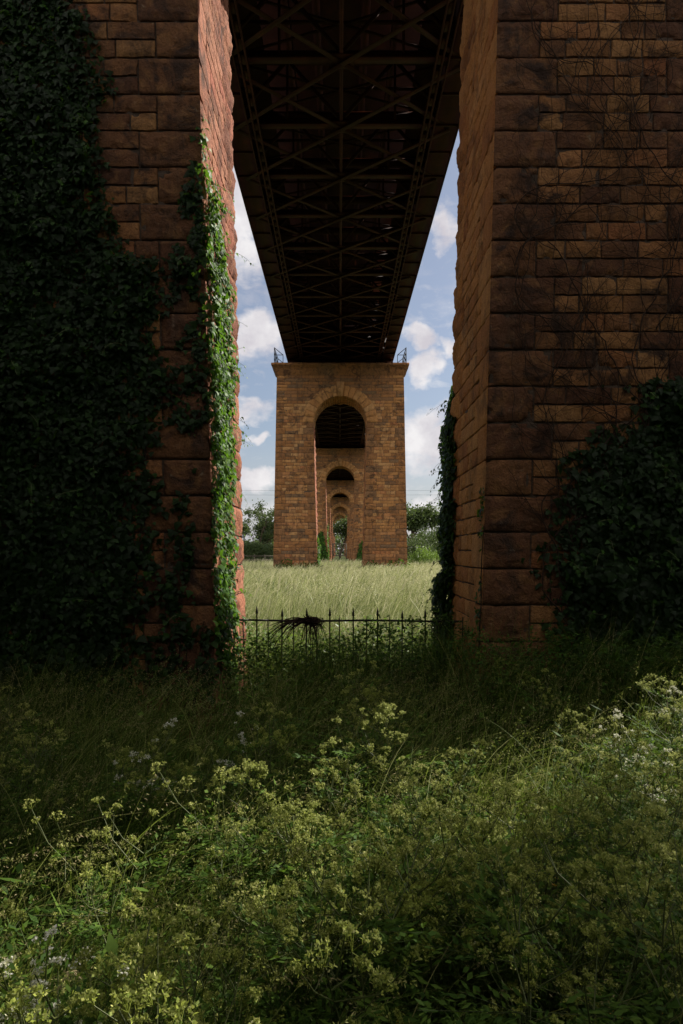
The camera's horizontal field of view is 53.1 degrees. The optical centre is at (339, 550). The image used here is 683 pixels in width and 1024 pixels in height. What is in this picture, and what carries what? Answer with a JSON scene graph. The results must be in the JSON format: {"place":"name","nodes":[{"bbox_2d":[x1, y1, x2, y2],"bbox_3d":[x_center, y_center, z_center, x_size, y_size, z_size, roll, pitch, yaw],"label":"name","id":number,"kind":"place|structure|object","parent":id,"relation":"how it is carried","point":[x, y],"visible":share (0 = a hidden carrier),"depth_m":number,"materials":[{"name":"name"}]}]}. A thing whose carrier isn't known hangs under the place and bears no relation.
{"place":"outdoors","nodes":[
{"label":"outdoors","id":0,"kind":"place"},
{"bbox_2d":[0,551,682,1023],"bbox_3d":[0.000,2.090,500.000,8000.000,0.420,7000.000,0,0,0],"label":"ground","id":1,"kind":"structure","parent":0,"point":[338,559],"depth_m":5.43,"materials":[{"name":"green plant"}]},
{"bbox_2d":[0,895,41,1003],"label":"cow parsley","id":2,"kind":"object","parent":1,"relation":"on","point":[13,913],"visible":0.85,"depth_m":2.68,"materials":[{"name":"green plant"}]},
{"bbox_2d":[0,729,67,864],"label":"cow parsley","id":3,"kind":"object","parent":1,"relation":"on","point":[25,771],"visible":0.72,"depth_m":4.86,"materials":[{"name":"green plant"}]},
{"bbox_2d":[0,709,84,847],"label":"cow parsley","id":4,"kind":"object","parent":1,"relation":"on","point":[42,740],"visible":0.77,"depth_m":5.26,"materials":[{"name":"green plant"}]},
{"bbox_2d":[0,981,86,1023],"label":"cow parsley","id":5,"kind":"object","parent":1,"relation":"on","point":[34,988],"visible":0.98,"depth_m":1.87,"materials":[{"name":"green plant"}]},
{"bbox_2d":[0,924,143,1023],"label":"cow parsley","id":6,"kind":"object","parent":1,"relation":"on","point":[35,982],"visible":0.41,"depth_m":2.28,"materials":[{"name":"green plant"}]},
{"bbox_2d":[0,920,160,1023],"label":"cow parsley","id":7,"kind":"object","parent":1,"relation":"on","point":[12,966],"visible":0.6,"depth_m":2.33,"materials":[{"name":"green plant"}]},
{"bbox_2d":[26,852,138,1023],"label":"cow parsley","id":8,"kind":"object","parent":1,"relation":"on","point":[83,893],"visible":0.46,"depth_m":3.22,"materials":[{"name":"green plant"}]},
{"bbox_2d":[17,798,152,989],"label":"cow parsley","id":9,"kind":"object","parent":1,"relation":"on","point":[58,855],"visible":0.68,"depth_m":3.42,"materials":[{"name":"green plant"}]},
{"bbox_2d":[46,789,134,913],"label":"cow parsley","id":10,"kind":"object","parent":1,"relation":"on","point":[72,809],"visible":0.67,"depth_m":4.24,"materials":[{"name":"green plant"}]},
{"bbox_2d":[26,825,187,1023],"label":"cow parsley","id":11,"kind":"object","parent":1,"relation":"on","point":[109,875],"visible":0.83,"depth_m":2.80,"materials":[{"name":"green plant"}]},
{"bbox_2d":[60,735,159,877],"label":"cow parsley","id":12,"kind":"object","parent":1,"relation":"on","point":[123,765],"visible":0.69,"depth_m":4.67,"materials":[{"name":"green plant"}]},
{"bbox_2d":[69,889,188,1023],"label":"cow parsley","id":13,"kind":"object","parent":1,"relation":"on","point":[91,991],"visible":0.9,"depth_m":1.98,"materials":[{"name":"green plant"}]},
{"bbox_2d":[88,717,190,892],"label":"cow parsley","id":14,"kind":"object","parent":1,"relation":"on","point":[156,786],"visible":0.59,"depth_m":4.59,"materials":[{"name":"green plant"}]},
{"bbox_2d":[71,796,217,990],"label":"cow parsley","id":15,"kind":"object","parent":1,"relation":"on","point":[166,872],"visible":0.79,"depth_m":3.35,"materials":[{"name":"green plant"}]},
{"bbox_2d":[107,751,194,894],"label":"cow parsley","id":16,"kind":"object","parent":1,"relation":"on","point":[157,792],"visible":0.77,"depth_m":4.36,"materials":[{"name":"green plant"}]},
{"bbox_2d":[107,730,197,884],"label":"cow parsley","id":17,"kind":"object","parent":1,"relation":"on","point":[166,777],"visible":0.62,"depth_m":4.51,"materials":[{"name":"green plant"}]},
{"bbox_2d":[109,907,202,1023],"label":"cow parsley","id":18,"kind":"object","parent":1,"relation":"on","point":[134,1019],"visible":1,"depth_m":1.84,"materials":[{"name":"green plant"}]},
{"bbox_2d":[92,910,232,1023],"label":"cow parsley","id":19,"kind":"object","parent":1,"relation":"on","point":[146,949],"visible":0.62,"depth_m":2.13,"materials":[{"name":"green plant"}]},
{"bbox_2d":[115,754,221,896],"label":"cow parsley","id":20,"kind":"object","parent":1,"relation":"on","point":[186,767],"visible":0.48,"depth_m":4.49,"materials":[{"name":"green plant"}]},
{"bbox_2d":[69,925,270,1023],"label":"cow parsley","id":21,"kind":"object","parent":1,"relation":"on","point":[84,957],"visible":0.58,"depth_m":2.28,"materials":[{"name":"green plant"}]},
{"bbox_2d":[110,904,247,1023],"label":"cow parsley","id":22,"kind":"object","parent":1,"relation":"on","point":[193,991],"visible":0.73,"depth_m":2.32,"materials":[{"name":"green plant"}]},
{"bbox_2d":[128,897,268,1023],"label":"cow parsley","id":23,"kind":"object","parent":1,"relation":"on","point":[200,1015],"visible":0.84,"depth_m":2.14,"materials":[{"name":"green plant"}]},
{"bbox_2d":[150,761,283,936],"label":"cow parsley","id":24,"kind":"object","parent":1,"relation":"on","point":[186,820],"visible":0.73,"depth_m":3.84,"materials":[{"name":"green plant"}]},
{"bbox_2d":[179,944,262,1023],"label":"cow parsley","id":25,"kind":"object","parent":1,"relation":"on","point":[217,984],"visible":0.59,"depth_m":2.35,"materials":[{"name":"green plant"}]},
{"bbox_2d":[186,763,277,972],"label":"cow parsley","id":26,"kind":"object","parent":1,"relation":"on","point":[243,833],"visible":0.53,"depth_m":3.73,"materials":[{"name":"green plant"}]},
{"bbox_2d":[161,916,310,1022],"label":"cow parsley","id":27,"kind":"object","parent":1,"relation":"on","point":[235,954],"visible":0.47,"depth_m":2.55,"materials":[{"name":"green plant"}]},
{"bbox_2d":[170,823,310,1023],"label":"cow parsley","id":28,"kind":"object","parent":1,"relation":"on","point":[205,874],"visible":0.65,"depth_m":3.22,"materials":[{"name":"green plant"}]},
{"bbox_2d":[213,723,303,872],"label":"cow parsley","id":29,"kind":"object","parent":1,"relation":"on","point":[236,748],"visible":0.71,"depth_m":4.92,"materials":[{"name":"green plant"}]},
{"bbox_2d":[226,701,307,844],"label":"cow parsley","id":30,"kind":"object","parent":1,"relation":"on","point":[261,728],"visible":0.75,"depth_m":5.36,"materials":[{"name":"green plant"}]},
{"bbox_2d":[183,758,352,959],"bbox_3d":[-0.398,1.708,3.742,0.852,1.303,0.711,-2,-1,34],"label":"cow parsley","id":31,"kind":"object","parent":1,"relation":"on","point":[252,781],"visible":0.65,"depth_m":3.67,"materials":[{"name":"green plant"}]},
{"bbox_2d":[201,876,336,1023],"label":"cow parsley","id":32,"kind":"object","parent":1,"relation":"on","point":[233,909],"visible":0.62,"depth_m":2.52,"materials":[{"name":"green plant"}]},
{"bbox_2d":[229,731,310,854],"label":"cow parsley","id":33,"kind":"object","parent":1,"relation":"on","point":[253,743],"visible":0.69,"depth_m":4.91,"materials":[{"name":"green plant"}]},
{"bbox_2d":[205,871,374,1023],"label":"cow parsley","id":34,"kind":"object","parent":1,"relation":"on","point":[211,875],"visible":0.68,"depth_m":2.62,"materials":[{"name":"green plant"}]},
{"bbox_2d":[219,879,363,1021],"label":"cow parsley","id":35,"kind":"object","parent":1,"relation":"on","point":[254,968],"visible":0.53,"depth_m":2.63,"materials":[{"name":"green plant"}]},
{"bbox_2d":[214,768,379,969],"bbox_3d":[-0.183,1.757,3.407,0.692,1.210,0.820,-6,-1,37],"label":"cow parsley","id":36,"kind":"object","parent":1,"relation":"on","point":[290,868],"visible":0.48,"depth_m":3.25,"materials":[{"name":"green plant"}]},
{"bbox_2d":[243,805,359,997],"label":"cow parsley","id":37,"kind":"object","parent":1,"relation":"on","point":[282,841],"visible":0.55,"depth_m":3.40,"materials":[{"name":"green plant"}]},
{"bbox_2d":[222,800,385,1009],"bbox_3d":[-0.156,1.754,3.214,0.687,1.202,0.815,1,0,35],"label":"cow parsley","id":38,"kind":"object","parent":1,"relation":"on","point":[282,817],"visible":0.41,"depth_m":3.29,"materials":[{"name":"green plant"}]},
{"bbox_2d":[241,795,385,1021],"bbox_3d":[-0.137,1.758,3.117,0.774,1.185,0.646,1,4,-31],"label":"cow parsley","id":39,"kind":"object","parent":1,"relation":"on","point":[298,830],"visible":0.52,"depth_m":3.19,"materials":[{"name":"green plant"}]},
{"bbox_2d":[253,832,389,1023],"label":"cow parsley","id":40,"kind":"object","parent":1,"relation":"on","point":[287,883],"visible":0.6,"depth_m":2.52,"materials":[{"name":"green plant"}]},
{"bbox_2d":[257,798,391,1012],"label":"cow parsley","id":41,"kind":"object","parent":1,"relation":"on","point":[278,813],"visible":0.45,"depth_m":3.37,"materials":[{"name":"green plant"}]},
{"bbox_2d":[244,852,428,1023],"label":"cow parsley","id":42,"kind":"object","parent":1,"relation":"on","point":[339,908],"visible":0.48,"depth_m":2.73,"materials":[{"name":"green plant"}]},
{"bbox_2d":[233,842,442,1023],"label":"cow parsley","id":43,"kind":"object","parent":1,"relation":"on","point":[392,923],"visible":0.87,"depth_m":2.46,"materials":[{"name":"green plant"}]},
{"bbox_2d":[294,736,381,893],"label":"cow parsley","id":44,"kind":"object","parent":1,"relation":"on","point":[351,783],"visible":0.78,"depth_m":4.15,"materials":[{"name":"green plant"}]},
{"bbox_2d":[257,919,421,1023],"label":"cow parsley","id":45,"kind":"object","parent":1,"relation":"on","point":[351,928],"visible":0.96,"depth_m":2.17,"materials":[{"name":"green plant"}]},
{"bbox_2d":[271,347,408,571],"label":"bridge pier","id":46,"kind":"structure","parent":1,"relation":"on","point":[307,394],"depth_m":48.36,"materials":[{"name":"brick"}]},
{"bbox_2d":[315,448,364,560],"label":"bridge pier","id":47,"kind":"structure","parent":1,"relation":"on","point":[350,460],"depth_m":88.36,"materials":[{"name":"brick"}]},
{"bbox_2d":[293,322,391,447],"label":"bridge span","id":48,"kind":"object","parent":47,"relation":"on","point":[335,416],"visible":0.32,"depth_m":69.39,"materials":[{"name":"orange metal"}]},
{"bbox_2d":[326,480,353,560],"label":"bridge pier","id":49,"kind":"structure","parent":1,"relation":"on","point":[335,487],"depth_m":128.36,"materials":[{"name":"brick"}]},
{"bbox_2d":[0,558,682,1023],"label":"undergrowth","id":50,"kind":"object","parent":1,"relation":"on","point":[116,922],"visible":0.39,"depth_m":7.52,"materials":[{"name":"green plant"}]},
{"bbox_2d":[0,0,682,738],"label":"bridge pier","id":51,"kind":"structure","parent":1,"relation":"on","point":[166,62],"depth_m":8.36,"materials":[{"name":"brick"}]},
{"bbox_2d":[0,0,221,723],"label":"ivy","id":52,"kind":"object","parent":51,"relation":"attached to","point":[36,600],"visible":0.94,"depth_m":8.28,"materials":[{"name":"green plant"}]},
{"bbox_2d":[200,117,260,723],"bbox_3d":[-1.485,-1.560,9.187,0.782,7.670,1.944,0,0,0],"label":"ivy","id":53,"kind":"object","parent":51,"relation":"attached to","point":[226,573],"visible":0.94,"depth_m":8.79,"materials":[{"name":"green plant"}]},
{"bbox_2d":[228,0,463,362],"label":"bridge span","id":54,"kind":"object","parent":51,"relation":"on","point":[345,114],"visible":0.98,"depth_m":25.14,"materials":[{"name":"black metal"}]},
{"bbox_2d":[421,385,456,682],"bbox_3d":[1.601,-0.192,10.913,0.695,4.990,1.322,0,0,18],"label":"ivy","id":55,"kind":"object","parent":51,"relation":"attached to","point":[439,591],"visible":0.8,"depth_m":10.56,"materials":[{"name":"green plant"}]},
{"bbox_2d":[508,0,682,660],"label":"bare vine","id":56,"kind":"object","parent":51,"relation":"attached to","point":[633,263],"visible":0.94,"depth_m":8.31,"materials":[{"name":"brown plant"}]},
{"bbox_2d":[521,375,682,731],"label":"ivy","id":57,"kind":"object","parent":51,"relation":"attached to","point":[639,537],"visible":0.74,"depth_m":8.24,"materials":[{"name":"green plant"}]},
{"bbox_2d":[243,615,448,694],"bbox_3d":[0.138,1.706,11.247,4.265,1.213,2.859,0,0,0],"label":"nettle patch","id":58,"kind":"object","parent":1,"relation":"on","point":[291,635],"visible":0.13,"depth_m":11.31,"materials":[{"name":"green plant"}]},
{"bbox_2d":[233,606,462,714],"bbox_3d":[0.120,1.580,9.607,3.360,1.640,0.084,0,0,0],"label":"iron fence","id":59,"kind":"object","parent":1,"relation":"on","point":[352,620],"visible":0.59,"depth_m":9.61,"materials":[{"name":"black metal"}]},
{"bbox_2d":[262,615,328,666],"bbox_3d":[-0.635,1.538,9.572,0.979,1.281,0.529,0,0,0],"label":"dead bramble","id":60,"kind":"object","parent":59,"relation":"hanging from","point":[311,622],"visible":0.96,"depth_m":9.52,"materials":[{"name":"brown plant"}]},
{"bbox_2d":[291,702,414,869],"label":"cow parsley","id":61,"kind":"object","parent":1,"relation":"on","point":[341,754],"visible":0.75,"depth_m":4.77,"materials":[{"name":"green plant"}]},
{"bbox_2d":[267,819,446,1023],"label":"cow parsley","id":62,"kind":"object","parent":1,"relation":"on","point":[409,905],"visible":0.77,"depth_m":2.58,"materials":[{"name":"green plant"}]},
{"bbox_2d":[278,863,435,1023],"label":"cow parsley","id":63,"kind":"object","parent":1,"relation":"on","point":[360,920],"visible":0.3,"depth_m":2.66,"materials":[{"name":"green plant"}]},
{"bbox_2d":[299,803,440,1023],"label":"cow parsley","id":64,"kind":"object","parent":1,"relation":"on","point":[383,849],"visible":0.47,"depth_m":2.96,"materials":[{"name":"green plant"}]},
{"bbox_2d":[301,812,441,1023],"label":"cow parsley","id":65,"kind":"object","parent":1,"relation":"on","point":[416,974],"visible":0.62,"depth_m":2.63,"materials":[{"name":"green plant"}]},
{"bbox_2d":[324,703,428,849],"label":"cow parsley","id":66,"kind":"object","parent":1,"relation":"on","point":[370,746],"visible":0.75,"depth_m":4.84,"materials":[{"name":"green plant"}]},
{"bbox_2d":[340,684,425,822],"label":"cow parsley","id":67,"kind":"object","parent":1,"relation":"on","point":[372,689],"visible":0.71,"depth_m":5.72,"materials":[{"name":"green plant"}]},
{"bbox_2d":[348,697,452,869],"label":"cow parsley","id":68,"kind":"object","parent":1,"relation":"on","point":[383,718],"visible":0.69,"depth_m":5.02,"materials":[{"name":"green plant"}]},
{"bbox_2d":[333,803,469,1010],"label":"cow parsley","id":69,"kind":"object","parent":1,"relation":"on","point":[426,869],"visible":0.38,"depth_m":2.97,"materials":[{"name":"green plant"}]},
{"bbox_2d":[328,837,476,1022],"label":"cow parsley","id":70,"kind":"object","parent":1,"relation":"on","point":[410,989],"visible":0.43,"depth_m":2.93,"materials":[{"name":"green plant"}]},
{"bbox_2d":[343,794,462,1023],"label":"cow parsley","id":71,"kind":"object","parent":1,"relation":"on","point":[390,813],"visible":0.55,"depth_m":2.94,"materials":[{"name":"green plant"}]},
{"bbox_2d":[339,804,496,1023],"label":"cow parsley","id":72,"kind":"object","parent":1,"relation":"on","point":[450,967],"visible":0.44,"depth_m":3.00,"materials":[{"name":"green plant"}]},
{"bbox_2d":[406,499,440,553],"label":"tree","id":73,"kind":"object","parent":1,"relation":"on","point":[417,519],"visible":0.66,"depth_m":126.12,"materials":[{"name":"green plant"}]},
{"bbox_2d":[327,815,522,1023],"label":"cow parsley","id":74,"kind":"object","parent":1,"relation":"on","point":[403,850],"visible":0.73,"depth_m":2.66,"materials":[{"name":"green plant"}]},
{"bbox_2d":[371,777,490,1023],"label":"cow parsley","id":75,"kind":"object","parent":1,"relation":"on","point":[398,817],"visible":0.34,"depth_m":3.07,"materials":[{"name":"green plant"}]},
{"bbox_2d":[372,790,515,1012],"bbox_3d":[0.463,1.742,3.192,0.771,1.226,0.691,0,0,-36],"label":"cow parsley","id":76,"kind":"object","parent":1,"relation":"on","point":[497,812],"visible":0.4,"depth_m":3.16,"materials":[{"name":"green plant"}]},
{"bbox_2d":[394,846,513,1016],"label":"cow parsley","id":77,"kind":"object","parent":1,"relation":"on","point":[493,892],"visible":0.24,"depth_m":2.97,"materials":[{"name":"green plant"}]},
{"bbox_2d":[414,738,504,925],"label":"cow parsley","id":78,"kind":"object","parent":1,"relation":"on","point":[479,752],"visible":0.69,"depth_m":3.95,"materials":[{"name":"green plant"}]},
{"bbox_2d":[426,814,541,1011],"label":"cow parsley","id":79,"kind":"object","parent":1,"relation":"on","point":[486,824],"visible":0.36,"depth_m":3.21,"materials":[{"name":"green plant"}]},
{"bbox_2d":[412,874,570,1023],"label":"cow parsley","id":80,"kind":"object","parent":1,"relation":"on","point":[465,904],"visible":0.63,"depth_m":2.70,"materials":[{"name":"green plant"}]},
{"bbox_2d":[427,811,587,999],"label":"cow parsley","id":81,"kind":"object","parent":1,"relation":"on","point":[559,838],"visible":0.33,"depth_m":2.94,"materials":[{"name":"green plant"}]},
{"bbox_2d":[431,799,587,1004],"bbox_3d":[0.867,1.759,3.415,0.793,1.214,0.662,-1,6,-27],"label":"cow parsley","id":82,"kind":"object","parent":1,"relation":"on","point":[533,810],"visible":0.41,"depth_m":3.24,"materials":[{"name":"green plant"}]},
{"bbox_2d":[450,875,577,1023],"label":"cow parsley","id":83,"kind":"object","parent":1,"relation":"on","point":[527,914],"visible":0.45,"depth_m":2.65,"materials":[{"name":"green plant"}]},
{"bbox_2d":[415,883,625,1023],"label":"cow parsley","id":84,"kind":"object","parent":1,"relation":"on","point":[554,1020],"visible":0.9,"depth_m":2.11,"materials":[{"name":"green plant"}]},
{"bbox_2d":[457,769,583,1013],"bbox_3d":[0.907,1.760,3.493,0.785,1.201,0.655,3,-4,-29],"label":"cow parsley","id":85,"kind":"object","parent":1,"relation":"on","point":[496,799],"visible":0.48,"depth_m":3.62,"materials":[{"name":"green plant"}]},
{"bbox_2d":[468,907,573,1023],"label":"cow parsley","id":86,"kind":"object","parent":1,"relation":"on","point":[496,1007],"visible":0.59,"depth_m":2.40,"materials":[{"name":"green plant"}]},
{"bbox_2d":[403,840,642,1023],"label":"cow parsley","id":87,"kind":"object","parent":1,"relation":"on","point":[517,898],"visible":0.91,"depth_m":2.33,"materials":[{"name":"green plant"}]},
{"bbox_2d":[458,839,606,1015],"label":"cow parsley","id":88,"kind":"object","parent":1,"relation":"on","point":[509,843],"visible":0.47,"depth_m":2.88,"materials":[{"name":"green plant"}]},
{"bbox_2d":[487,874,615,1017],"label":"cow parsley","id":89,"kind":"object","parent":1,"relation":"on","point":[550,984],"visible":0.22,"depth_m":2.69,"materials":[{"name":"green plant"}]},
{"bbox_2d":[487,773,617,976],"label":"cow parsley","id":90,"kind":"object","parent":1,"relation":"on","point":[575,795],"visible":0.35,"depth_m":3.59,"materials":[{"name":"green plant"}]},
{"bbox_2d":[482,790,625,1011],"bbox_3d":[1.025,1.724,3.205,0.753,1.261,0.688,-4,-1,-27],"label":"cow parsley","id":91,"kind":"object","parent":1,"relation":"on","point":[537,853],"visible":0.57,"depth_m":3.23,"materials":[{"name":"green plant"}]},
{"bbox_2d":[457,907,661,1023],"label":"cow parsley","id":92,"kind":"object","parent":1,"relation":"on","point":[650,953],"visible":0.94,"depth_m":2.13,"materials":[{"name":"green plant"}]},
{"bbox_2d":[497,854,639,1023],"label":"cow parsley","id":93,"kind":"object","parent":1,"relation":"on","point":[549,933],"visible":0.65,"depth_m":2.53,"materials":[{"name":"green plant"}]},
{"bbox_2d":[499,886,667,1023],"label":"cow parsley","id":94,"kind":"object","parent":1,"relation":"on","point":[584,931],"visible":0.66,"depth_m":2.52,"materials":[{"name":"green plant"}]},
{"bbox_2d":[531,876,668,1023],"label":"cow parsley","id":95,"kind":"object","parent":1,"relation":"on","point":[631,894],"visible":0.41,"depth_m":2.57,"materials":[{"name":"green plant"}]},
{"bbox_2d":[533,822,668,1022],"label":"cow parsley","id":96,"kind":"object","parent":1,"relation":"on","point":[563,858],"visible":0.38,"depth_m":2.99,"materials":[{"name":"green plant"}]},
{"bbox_2d":[525,815,681,1023],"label":"cow parsley","id":97,"kind":"object","parent":1,"relation":"on","point":[649,1020],"visible":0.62,"depth_m":2.62,"materials":[{"name":"green plant"}]},
{"bbox_2d":[534,792,682,968],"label":"cow parsley","id":98,"kind":"object","parent":1,"relation":"on","point":[598,819],"visible":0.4,"depth_m":3.13,"materials":[{"name":"green plant"}]},
{"bbox_2d":[556,825,682,1023],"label":"cow parsley","id":99,"kind":"object","parent":1,"relation":"on","point":[623,942],"visible":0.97,"depth_m":2.38,"materials":[{"name":"green plant"}]},
{"bbox_2d":[563,749,682,976],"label":"cow parsley","id":100,"kind":"object","parent":1,"relation":"on","point":[629,778],"visible":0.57,"depth_m":3.76,"materials":[{"name":"green plant"}]},
{"bbox_2d":[576,728,678,904],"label":"cow parsley","id":101,"kind":"object","parent":1,"relation":"on","point":[614,740],"visible":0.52,"depth_m":4.31,"materials":[{"name":"green plant"}]},
{"bbox_2d":[588,844,682,1023],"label":"cow parsley","id":102,"kind":"object","parent":1,"relation":"on","point":[633,990],"visible":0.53,"depth_m":2.63,"materials":[{"name":"green plant"}]},
{"bbox_2d":[613,853,682,1023],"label":"cow parsley","id":103,"kind":"object","parent":1,"relation":"on","point":[658,930],"visible":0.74,"depth_m":2.50,"materials":[{"name":"green plant"}]},
{"bbox_2d":[241,558,447,677],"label":"field grass","id":104,"kind":"structure","parent":0,"point":[341,589],"depth_m":24.43,"materials":[{"name":"plant"}]},
{"bbox_2d":[232,130,459,548],"label":"sky","id":105,"kind":"structure","parent":0,"point":[427,333],"materials":[{"name":"blue"}]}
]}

